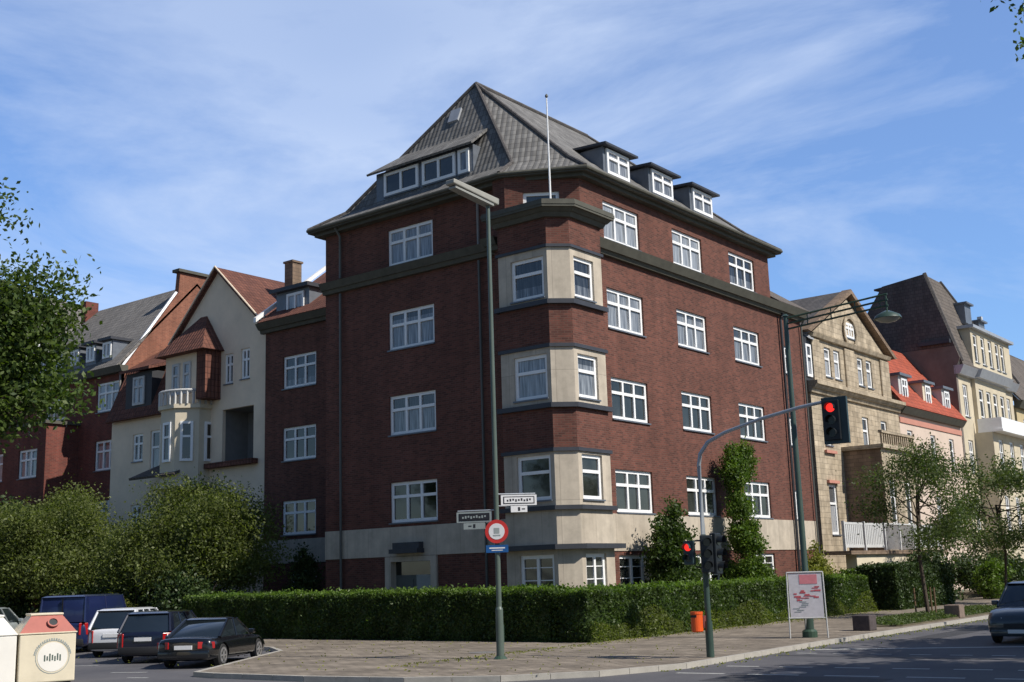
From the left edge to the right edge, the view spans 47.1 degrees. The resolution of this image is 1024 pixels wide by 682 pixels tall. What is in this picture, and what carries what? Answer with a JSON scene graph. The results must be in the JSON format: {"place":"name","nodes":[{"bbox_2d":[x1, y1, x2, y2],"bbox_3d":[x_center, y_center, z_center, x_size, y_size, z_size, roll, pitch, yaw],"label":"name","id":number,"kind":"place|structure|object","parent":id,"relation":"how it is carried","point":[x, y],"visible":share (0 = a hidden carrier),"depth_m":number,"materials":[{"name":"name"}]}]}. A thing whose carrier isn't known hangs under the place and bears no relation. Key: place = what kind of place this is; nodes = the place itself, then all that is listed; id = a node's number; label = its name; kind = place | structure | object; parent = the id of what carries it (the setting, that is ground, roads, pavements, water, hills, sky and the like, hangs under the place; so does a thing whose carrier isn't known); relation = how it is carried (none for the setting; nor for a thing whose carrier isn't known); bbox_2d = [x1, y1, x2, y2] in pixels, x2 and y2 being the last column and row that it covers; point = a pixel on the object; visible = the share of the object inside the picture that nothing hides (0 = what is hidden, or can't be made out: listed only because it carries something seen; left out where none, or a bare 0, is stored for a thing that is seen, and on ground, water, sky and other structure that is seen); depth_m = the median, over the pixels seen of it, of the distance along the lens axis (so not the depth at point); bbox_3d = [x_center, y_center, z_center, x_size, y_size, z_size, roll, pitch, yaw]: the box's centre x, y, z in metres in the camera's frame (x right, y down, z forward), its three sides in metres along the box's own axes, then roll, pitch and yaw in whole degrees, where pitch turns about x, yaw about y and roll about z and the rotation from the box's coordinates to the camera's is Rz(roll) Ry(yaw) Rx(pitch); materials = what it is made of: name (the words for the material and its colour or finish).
{"place":"outdoors","nodes":[
{"label":"outdoors","id":0,"kind":"place"},
{"bbox_2d":[0,0,1023,404],"label":"sky","id":1,"kind":"structure","parent":0,"point":[875,144],"materials":[{"name":"blue"}]},
{"bbox_2d":[70,619,1023,681],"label":"road","id":2,"kind":"structure","parent":0,"point":[154,669],"depth_m":29.10,"materials":[{"name":"grey asphalt"}]},
{"bbox_2d":[0,615,17,681],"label":"recycling container","id":3,"kind":"object","parent":2,"relation":"on","point":[8,639],"visible":1,"depth_m":28.48,"materials":[{"name":"white plastic"}]},
{"bbox_2d":[0,607,23,628],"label":"parked car","id":4,"kind":"object","parent":2,"relation":"on","point":[12,619],"visible":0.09,"depth_m":48.70,"materials":[{"name":"silver metal"}]},
{"bbox_2d":[14,612,76,681],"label":"recycling container","id":5,"kind":"object","parent":2,"relation":"on","point":[45,647],"visible":0.97,"depth_m":28.93,"materials":[{"name":"beige plastic"}]},
{"bbox_2d":[39,593,125,651],"bbox_3d":[-16.063,10.685,44.715,2.220,2.050,4.670,-3,-11,5],"label":"parked van","id":6,"kind":"object","parent":2,"relation":"on","point":[79,611],"visible":0.29,"depth_m":42.70,"materials":[{"name":"blue metal"}]},
{"bbox_2d":[88,607,157,656],"bbox_3d":[-13.136,10.124,41.143,2.070,1.580,4.370,-3,-11,5],"label":"parked car","id":7,"kind":"object","parent":2,"relation":"on","point":[104,626],"visible":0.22,"depth_m":39.26,"materials":[{"name":"white metal"}]},
{"bbox_2d":[117,609,195,662],"bbox_3d":[-10.972,9.396,37.664,2.120,1.520,4.370,-3,-11,5],"label":"parked car","id":8,"kind":"object","parent":2,"relation":"on","point":[143,633],"visible":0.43,"depth_m":35.76,"materials":[{"name":"black"}]},
{"bbox_2d":[157,616,264,667],"bbox_3d":[-8.785,8.848,34.789,2.080,1.340,4.275,-4,-11,10],"label":"parked car","id":9,"kind":"object","parent":2,"relation":"on","point":[219,640],"visible":0.98,"depth_m":33.59,"materials":[{"name":"black metal"}]},
{"bbox_2d":[89,646,1023,679],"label":"road marking","id":10,"kind":"object","parent":2,"relation":"on","point":[810,667],"visible":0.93,"depth_m":27.66,"materials":[{"name":"paint"}]},
{"bbox_2d":[193,615,988,681],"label":"kerb","id":11,"kind":"structure","parent":2,"relation":"on","point":[565,675],"depth_m":27.59,"materials":[{"name":"grey concrete"}]},
{"bbox_2d":[699,626,1023,681],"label":"road patch","id":12,"kind":"object","parent":2,"relation":"on","point":[750,678],"visible":0.79,"depth_m":24.94,"materials":[{"name":"grey asphalt"}]},
{"bbox_2d":[980,0,1023,61],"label":"plane tree","id":13,"kind":"object","parent":2,"relation":"on","point":[1021,9],"visible":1,"depth_m":14.55,"materials":[{"name":"green plant"}]},
{"bbox_2d":[988,580,1023,642],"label":"driving car","id":14,"kind":"object","parent":2,"relation":"on","point":[1006,617],"visible":1,"depth_m":32.66,"materials":[{"name":"blue"}]},
{"bbox_2d":[200,597,998,680],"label":"pavement","id":15,"kind":"structure","parent":0,"point":[741,639],"depth_m":33.37,"materials":[{"name":"grey stone"}]},
{"bbox_2d":[446,179,507,658],"bbox_3d":[-0.915,2.010,31.831,0.380,12.913,1.952,-10,-14,37],"label":"street lamp","id":16,"kind":"object","parent":15,"relation":"on","point":[480,197],"visible":0.96,"depth_m":32.40,"materials":[{"name":"metal"}]},
{"bbox_2d":[457,509,493,529],"bbox_3d":[-0.961,4.846,31.910,1.110,0.515,0.054,-4,-11,11],"label":"street name sign","id":17,"kind":"object","parent":16,"relation":"attached to","point":[466,517],"visible":1,"depth_m":31.90,"materials":[{"name":"white metal"}]},
{"bbox_2d":[485,520,507,552],"bbox_3d":[-0.405,5.255,31.668,0.630,0.875,0.108,-3,-11,4],"label":"round road sign","id":18,"kind":"object","parent":16,"relation":"attached to","point":[496,531],"visible":1,"depth_m":31.62,"materials":[{"name":"red metal"}]},
{"bbox_2d":[498,493,536,511],"bbox_3d":[0.122,4.395,31.965,1.110,0.515,0.054,0,-11,-8],"label":"street name sign","id":19,"kind":"object","parent":16,"relation":"attached to","point":[507,499],"visible":1,"depth_m":31.96,"materials":[{"name":"white metal"}]},
{"bbox_2d":[76,608,987,677],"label":"fallen leaves","id":20,"kind":"object","parent":15,"relation":"on","point":[680,633],"visible":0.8,"depth_m":34.82,"materials":[{"name":"brown plant"}]},
{"bbox_2d":[550,570,877,642],"bbox_3d":[9.144,10.209,46.450,2.151,2.067,23.519,-10,-14,37],"label":"hedge","id":21,"kind":"object","parent":15,"relation":"on","point":[597,613],"visible":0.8,"depth_m":41.44,"materials":[{"name":"green plant"}]},
{"bbox_2d":[682,396,850,657],"bbox_3d":[6.221,4.619,28.696,4.477,6.140,0.808,-10,-14,37],"label":"traffic light","id":22,"kind":"object","parent":15,"relation":"on","point":[836,426],"visible":1,"depth_m":29.48,"materials":[{"name":"black plastic"}]},
{"bbox_2d":[690,611,705,631],"bbox_3d":[4.675,7.057,29.534,0.354,0.500,0.375,-10,-14,37],"label":"litter bin","id":23,"kind":"object","parent":22,"relation":"attached to","point":[698,619],"visible":1,"depth_m":29.42,"materials":[{"name":"orange plastic"}]},
{"bbox_2d":[786,571,828,638],"bbox_3d":[9.085,8.133,36.235,1.167,2.019,0.491,-4,-12,13],"label":"poster stand","id":24,"kind":"object","parent":15,"relation":"on","point":[806,593],"visible":0.98,"depth_m":36.07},
{"bbox_2d":[781,293,901,637],"bbox_3d":[10.424,3.825,36.168,4.000,10.348,0.840,-10,-14,37],"label":"bracket lamp","id":25,"kind":"object","parent":15,"relation":"on","point":[885,316],"visible":0.94,"depth_m":37.02,"materials":[{"name":"metal"}]},
{"bbox_2d":[852,615,876,630],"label":"stone block","id":26,"kind":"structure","parent":15,"relation":"on","point":[864,622],"depth_m":38.85,"materials":[{"name":"grey stone"}]},
{"bbox_2d":[853,559,955,609],"bbox_3d":[19.651,12.087,58.510,2.475,2.461,8.287,-10,-14,37],"label":"hedge","id":27,"kind":"object","parent":15,"relation":"on","point":[892,584],"visible":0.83,"depth_m":56.08,"materials":[{"name":"green plant"}]},
{"bbox_2d":[835,432,992,611],"bbox_3d":[17.126,7.718,49.475,5.491,7.647,5.761,-10,-14,37],"label":"street tree","id":28,"kind":"object","parent":15,"relation":"on","point":[927,467],"visible":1,"depth_m":48.97,"materials":[{"name":"green plant"}]},
{"bbox_2d":[876,604,996,626],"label":"grass","id":29,"kind":"structure","parent":15,"relation":"on","point":[907,618],"depth_m":45.19,"materials":[{"name":"green plant"}]},
{"bbox_2d":[944,604,964,617],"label":"stone block","id":30,"kind":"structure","parent":29,"relation":"on","point":[957,609],"depth_m":45.57,"materials":[{"name":"grey stone"}]},
{"bbox_2d":[924,450,1023,587],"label":"street tree","id":31,"kind":"object","parent":15,"relation":"on","point":[1005,480],"visible":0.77,"depth_m":59.78,"materials":[{"name":"green plant"}]},
{"bbox_2d":[945,550,1023,594],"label":"laurel bush","id":32,"kind":"object","parent":15,"relation":"on","point":[963,576],"visible":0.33,"depth_m":70.21,"materials":[{"name":"green plant"}]},
{"bbox_2d":[969,555,1016,598],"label":"garden bush","id":33,"kind":"object","parent":15,"relation":"on","point":[989,575],"visible":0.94,"depth_m":66.18,"materials":[{"name":"green plant"}]},
{"bbox_2d":[954,590,983,599],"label":"garden soil","id":34,"kind":"structure","parent":0,"point":[971,595],"depth_m":70.46,"materials":[{"name":"brown soil"}]},
{"bbox_2d":[0,581,38,617],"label":"shrub","id":35,"kind":"object","parent":34,"relation":"on","point":[18,611],"visible":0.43,"depth_m":63.34,"materials":[{"name":"green plant"}]},
{"bbox_2d":[22,578,103,617],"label":"shrub","id":36,"kind":"object","parent":34,"relation":"on","point":[66,589],"visible":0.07,"depth_m":59.89,"materials":[{"name":"green plant"}]},
{"bbox_2d":[0,468,143,611],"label":"garden tree","id":37,"kind":"object","parent":34,"relation":"on","point":[42,549],"visible":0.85,"depth_m":61.62,"materials":[{"name":"green plant"}]},
{"bbox_2d":[0,268,208,616],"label":"brick terrace","id":38,"kind":"structure","parent":34,"relation":"on","point":[127,336],"depth_m":75.99,"materials":[{"name":"brown brick"}]},
{"bbox_2d":[16,448,36,479],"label":"window","id":39,"kind":"structure","parent":38,"relation":"in","point":[28,458],"depth_m":75.76,"materials":[{"name":"white paint"}]},
{"bbox_2d":[93,439,111,472],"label":"window","id":40,"kind":"structure","parent":38,"relation":"in","point":[103,448],"depth_m":74.64,"materials":[{"name":"white paint"}]},
{"bbox_2d":[95,380,118,413],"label":"window","id":41,"kind":"structure","parent":38,"relation":"in","point":[109,393],"depth_m":75.25,"materials":[{"name":"white glass"}]},
{"bbox_2d":[75,566,158,606],"bbox_3d":[-18.170,12.505,56.805,6.751,3.364,4.167,-10,-14,37],"label":"shrub","id":42,"kind":"object","parent":34,"relation":"on","point":[122,590],"visible":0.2,"depth_m":56.16,"materials":[{"name":"green plant"}]},
{"bbox_2d":[141,561,225,609],"bbox_3d":[-14.494,11.535,52.557,5.967,3.377,3.730,-10,-14,37],"label":"shrub","id":43,"kind":"object","parent":34,"relation":"on","point":[172,597],"visible":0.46,"depth_m":51.87,"materials":[{"name":"green plant"}]},
{"bbox_2d":[76,467,304,606],"bbox_3d":[-15.191,9.886,56.033,11.903,7.972,8.671,-10,-14,37],"label":"garden tree","id":44,"kind":"object","parent":34,"relation":"on","point":[210,530],"visible":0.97,"depth_m":54.35,"materials":[{"name":"green plant"}]},
{"bbox_2d":[105,259,302,592],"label":"gabled house","id":45,"kind":"structure","parent":34,"relation":"on","point":[190,397],"depth_m":66.93,"materials":[{"name":"white paint"}]},
{"bbox_2d":[131,434,142,462],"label":"window","id":46,"kind":"structure","parent":45,"relation":"in","point":[138,438],"depth_m":71.05,"materials":[{"name":"white paint"}]},
{"bbox_2d":[132,376,144,405],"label":"window","id":47,"kind":"structure","parent":45,"relation":"in","point":[138,392],"depth_m":71.24,"materials":[{"name":"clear glass"}]},
{"bbox_2d":[151,430,159,468],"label":"window","id":48,"kind":"structure","parent":45,"relation":"in","point":[155,434],"depth_m":70.00,"materials":[{"name":"grey glass"}]},
{"bbox_2d":[162,422,171,462],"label":"window","id":49,"kind":"structure","parent":45,"relation":"in","point":[167,427],"depth_m":66.26,"materials":[{"name":"white paint"}]},
{"bbox_2d":[171,363,179,395],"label":"window","id":50,"kind":"structure","parent":45,"relation":"in","point":[175,367],"depth_m":67.88,"materials":[{"name":"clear glass"}]},
{"bbox_2d":[179,421,193,460],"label":"window","id":51,"kind":"structure","parent":45,"relation":"in","point":[186,427],"depth_m":65.94,"materials":[{"name":"grey glass"}]},
{"bbox_2d":[182,361,191,393],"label":"window","id":52,"kind":"structure","parent":45,"relation":"in","point":[187,365],"depth_m":67.24,"materials":[{"name":"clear glass"}]},
{"bbox_2d":[204,421,210,461],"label":"window","id":53,"kind":"structure","parent":45,"relation":"in","point":[207,426],"depth_m":66.47,"materials":[{"name":"glass"}]},
{"bbox_2d":[239,348,249,380],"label":"window","id":54,"kind":"structure","parent":45,"relation":"in","point":[245,352],"depth_m":65.79,"materials":[{"name":"white glass"}]},
{"bbox_2d":[278,542,325,591],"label":"dark shrub","id":55,"kind":"object","parent":34,"relation":"on","point":[306,570],"visible":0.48,"depth_m":55.11,"materials":[{"name":"green plant"}]},
{"bbox_2d":[182,581,573,641],"bbox_3d":[-5.864,10.277,44.488,19.792,2.077,1.976,-10,-14,37],"label":"hedge","id":56,"kind":"object","parent":34,"relation":"on","point":[458,613],"visible":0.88,"depth_m":42.42,"materials":[{"name":"green plant"}]},
{"bbox_2d":[253,82,819,592],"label":"apartment building","id":57,"kind":"structure","parent":34,"relation":"on","point":[639,310],"depth_m":52.26,"materials":[{"name":"brown brick"}]},
{"bbox_2d":[286,290,304,309],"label":"window","id":58,"kind":"structure","parent":57,"relation":"in","point":[296,299],"depth_m":63.61,"materials":[{"name":"white glass"}]},
{"bbox_2d":[280,499,315,536],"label":"window","id":59,"kind":"structure","parent":57,"relation":"in","point":[302,521],"depth_m":60.88,"materials":[{"name":"grey glass"}]},
{"bbox_2d":[281,424,315,462],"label":"window","id":60,"kind":"structure","parent":57,"relation":"in","point":[300,441],"depth_m":61.64,"materials":[{"name":"grey glass"}]},
{"bbox_2d":[281,351,316,390],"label":"window","id":61,"kind":"structure","parent":57,"relation":"in","point":[299,370],"depth_m":62.40,"materials":[{"name":"white glass"}]},
{"bbox_2d":[384,163,419,198],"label":"window","id":62,"kind":"structure","parent":57,"relation":"in","point":[406,179],"depth_m":55.05,"materials":[{"name":"white paint"}]},
{"bbox_2d":[396,575,416,589],"bbox_3d":[-4.524,11.566,50.721,1.173,2.875,0.144,-10,-14,37],"label":"door","id":63,"kind":"structure","parent":57,"relation":"in","point":[407,581],"depth_m":50.88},
{"bbox_2d":[388,220,432,266],"bbox_3d":[-4.592,-4.392,53.249,2.863,1.785,0.250,-10,-14,37],"label":"window","id":64,"kind":"structure","parent":57,"relation":"in","point":[412,242],"depth_m":53.34,"materials":[{"name":"white paint"}]},
{"bbox_2d":[387,304,434,351],"bbox_3d":[-4.473,-0.575,52.491,2.863,1.819,0.250,-10,-14,37],"label":"window","id":65,"kind":"structure","parent":57,"relation":"in","point":[414,327],"depth_m":52.57,"materials":[{"name":"white glass"}]},
{"bbox_2d":[388,390,436,436],"bbox_3d":[-4.355,3.201,51.741,2.863,1.820,0.250,-10,-14,37],"label":"window","id":66,"kind":"structure","parent":57,"relation":"in","point":[414,413],"depth_m":51.82,"materials":[{"name":"white glass"}]},
{"bbox_2d":[389,479,438,524],"bbox_3d":[-4.237,6.978,50.991,2.863,1.819,0.250,-10,-14,37],"label":"window","id":67,"kind":"structure","parent":57,"relation":"in","point":[412,501],"depth_m":51.06,"materials":[{"name":"grey glass"}]},
{"bbox_2d":[422,152,456,186],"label":"window","id":68,"kind":"structure","parent":57,"relation":"in","point":[441,168],"depth_m":53.64,"materials":[{"name":"white paint"}]},
{"bbox_2d":[457,147,470,175],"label":"window","id":69,"kind":"structure","parent":57,"relation":"in","point":[463,157],"depth_m":52.77,"materials":[{"name":"white paint"}]},
{"bbox_2d":[510,256,544,304],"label":"window","id":70,"kind":"structure","parent":57,"relation":"in","point":[527,275],"depth_m":46.78,"materials":[{"name":"white glass"}]},
{"bbox_2d":[513,354,548,402],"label":"window","id":71,"kind":"structure","parent":57,"relation":"in","point":[531,381],"depth_m":46.00,"materials":[{"name":"white glass"}]},
{"bbox_2d":[518,454,552,501],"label":"window","id":72,"kind":"structure","parent":57,"relation":"in","point":[534,472],"depth_m":45.23,"materials":[{"name":"grey glass"}]},
{"bbox_2d":[521,554,554,587],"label":"window","id":73,"kind":"structure","parent":57,"relation":"in","point":[536,569],"depth_m":44.54,"materials":[{"name":"white paint"}]},
{"bbox_2d":[523,192,558,202],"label":"window","id":74,"kind":"structure","parent":57,"relation":"in","point":[527,197],"depth_m":49.42,"materials":[{"name":"white paint"}]},
{"bbox_2d":[573,256,596,303],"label":"window","id":75,"kind":"structure","parent":57,"relation":"in","point":[582,268],"depth_m":47.03,"materials":[{"name":"white glass"}]},
{"bbox_2d":[577,354,600,401],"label":"window","id":76,"kind":"structure","parent":57,"relation":"in","point":[586,364],"depth_m":46.26,"materials":[{"name":"white glass"}]},
{"bbox_2d":[582,454,605,500],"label":"window","id":77,"kind":"structure","parent":57,"relation":"in","point":[591,471],"depth_m":45.49,"materials":[{"name":"grey glass"}]},
{"bbox_2d":[586,553,605,586],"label":"window","id":78,"kind":"structure","parent":57,"relation":"in","point":[595,562],"depth_m":44.79,"materials":[{"name":"white paint"}]},
{"bbox_2d":[605,148,629,182],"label":"window","id":79,"kind":"structure","parent":57,"relation":"in","point":[617,165],"depth_m":53.96,"materials":[{"name":"white paint"}]},
{"bbox_2d":[602,201,639,250],"bbox_3d":[4.759,-5.004,51.523,0.250,1.785,2.955,-10,-14,37],"label":"window","id":80,"kind":"structure","parent":57,"relation":"in","point":[623,230],"depth_m":51.75,"materials":[{"name":"white paint"}]},
{"bbox_2d":[607,288,646,337],"bbox_3d":[4.878,-1.210,50.769,0.250,1.819,2.955,-10,-14,37],"label":"window","id":81,"kind":"structure","parent":57,"relation":"in","point":[625,311],"depth_m":50.88,"materials":[{"name":"white glass"}]},
{"bbox_2d":[611,377,650,424],"bbox_3d":[4.996,2.567,50.019,0.250,1.820,2.955,-10,-14,37],"label":"window","id":82,"kind":"structure","parent":57,"relation":"in","point":[629,404],"depth_m":50.14,"materials":[{"name":"white glass"}]},
{"bbox_2d":[615,469,655,514],"bbox_3d":[5.114,6.344,49.269,0.250,1.819,2.955,-10,-14,37],"label":"window","id":83,"kind":"structure","parent":57,"relation":"in","point":[633,488],"depth_m":49.38,"materials":[{"name":"white glass"}]},
{"bbox_2d":[619,555,651,584],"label":"window","id":84,"kind":"structure","parent":57,"relation":"in","point":[632,568],"depth_m":48.47,"materials":[{"name":"white paint"}]},
{"bbox_2d":[650,168,673,201],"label":"window","id":85,"kind":"structure","parent":57,"relation":"in","point":[661,184],"depth_m":56.88,"materials":[{"name":"white paint"}]},
{"bbox_2d":[672,229,703,273],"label":"window","id":86,"kind":"structure","parent":57,"relation":"in","point":[686,249],"depth_m":56.11,"materials":[{"name":"white paint"}]},
{"bbox_2d":[676,309,709,353],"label":"window","id":87,"kind":"structure","parent":57,"relation":"in","point":[691,327],"depth_m":55.33,"materials":[{"name":"white glass"}]},
{"bbox_2d":[681,391,714,434],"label":"window","id":88,"kind":"structure","parent":57,"relation":"in","point":[695,407],"depth_m":54.58,"materials":[{"name":"white glass"}]},
{"bbox_2d":[691,188,712,218],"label":"window","id":89,"kind":"structure","parent":57,"relation":"in","point":[701,202],"depth_m":59.92,"materials":[{"name":"white paint"}]},
{"bbox_2d":[686,476,719,516],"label":"window","id":90,"kind":"structure","parent":57,"relation":"in","point":[708,484],"depth_m":53.89,"materials":[{"name":"white glass"}]},
{"bbox_2d":[728,252,755,292],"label":"window","id":91,"kind":"structure","parent":57,"relation":"in","point":[740,269],"depth_m":60.42,"materials":[{"name":"white paint"}]},
{"bbox_2d":[714,436,777,579],"bbox_3d":[10.892,8.495,54.472,3.579,8.104,2.983,4,-13,-28],"label":"climbing plant","id":92,"kind":"object","parent":57,"relation":"attached to","point":[744,539],"visible":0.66,"depth_m":53.78,"materials":[{"name":"green plant"}]},
{"bbox_2d":[733,326,762,367],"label":"window","id":93,"kind":"structure","parent":57,"relation":"in","point":[745,341],"depth_m":59.64,"materials":[{"name":"white glass"}]},
{"bbox_2d":[738,402,767,442],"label":"window","id":94,"kind":"structure","parent":57,"relation":"in","point":[755,431],"depth_m":58.90,"materials":[{"name":"white glass"}]},
{"bbox_2d":[744,481,773,518],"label":"window","id":95,"kind":"structure","parent":57,"relation":"in","point":[759,491],"depth_m":58.34,"materials":[{"name":"white glass"}]},
{"bbox_2d":[639,494,713,583],"bbox_3d":[6.845,8.935,48.496,3.330,5.156,4.319,-10,-14,37],"label":"conifer bush","id":96,"kind":"object","parent":34,"relation":"on","point":[664,555],"visible":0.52,"depth_m":47.66,"materials":[{"name":"green plant"}]},
{"bbox_2d":[800,538,839,574],"bbox_3d":[14.862,11.114,56.215,2.791,3.401,2.510,2,-12,-20],"label":"golden conifer","id":97,"kind":"object","parent":34,"relation":"on","point":[815,561],"visible":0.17,"depth_m":55.90,"materials":[{"name":"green plant"}]},
{"bbox_2d":[791,289,917,573],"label":"stone house","id":98,"kind":"structure","parent":34,"relation":"on","point":[849,356],"depth_m":67.46,"materials":[{"name":"beige stone"}]},
{"bbox_2d":[829,484,841,535],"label":"window","id":99,"kind":"structure","parent":98,"relation":"in","point":[832,493],"depth_m":65.42,"materials":[{"name":"white glass"}]},
{"bbox_2d":[824,521,947,568],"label":"terrace wall","id":100,"kind":"structure","parent":34,"relation":"on","point":[869,536],"depth_m":61.22,"materials":[{"name":"beige paint"}]},
{"bbox_2d":[887,350,974,589],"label":"pink house","id":101,"kind":"structure","parent":34,"relation":"on","point":[928,408],"depth_m":80.27,"materials":[{"name":"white paint"}]},
{"bbox_2d":[904,546,967,600],"bbox_3d":[22.137,12.888,65.715,5.468,3.612,7.333,-10,-14,37],"label":"laurel bush","id":102,"kind":"object","parent":34,"relation":"on","point":[926,557],"visible":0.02,"depth_m":64.73,"materials":[{"name":"green plant"}]},
{"bbox_2d":[867,272,1023,559],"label":"mansard house","id":103,"kind":"structure","parent":34,"relation":"on","point":[936,334],"depth_m":88.01,"materials":[{"name":"white paint"}]},
{"bbox_2d":[1010,355,1023,422],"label":"ochre house","id":104,"kind":"structure","parent":34,"relation":"on","point":[1017,367],"depth_m":100.59,"materials":[{"name":"white paint"}]},
{"label":"ground","id":105,"kind":"structure","parent":0,"visible":0},
{"bbox_2d":[0,177,112,456],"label":"maple tree","id":106,"kind":"object","parent":105,"relation":"on","point":[23,318],"visible":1,"depth_m":15.83,"materials":[{"name":"green plant"}]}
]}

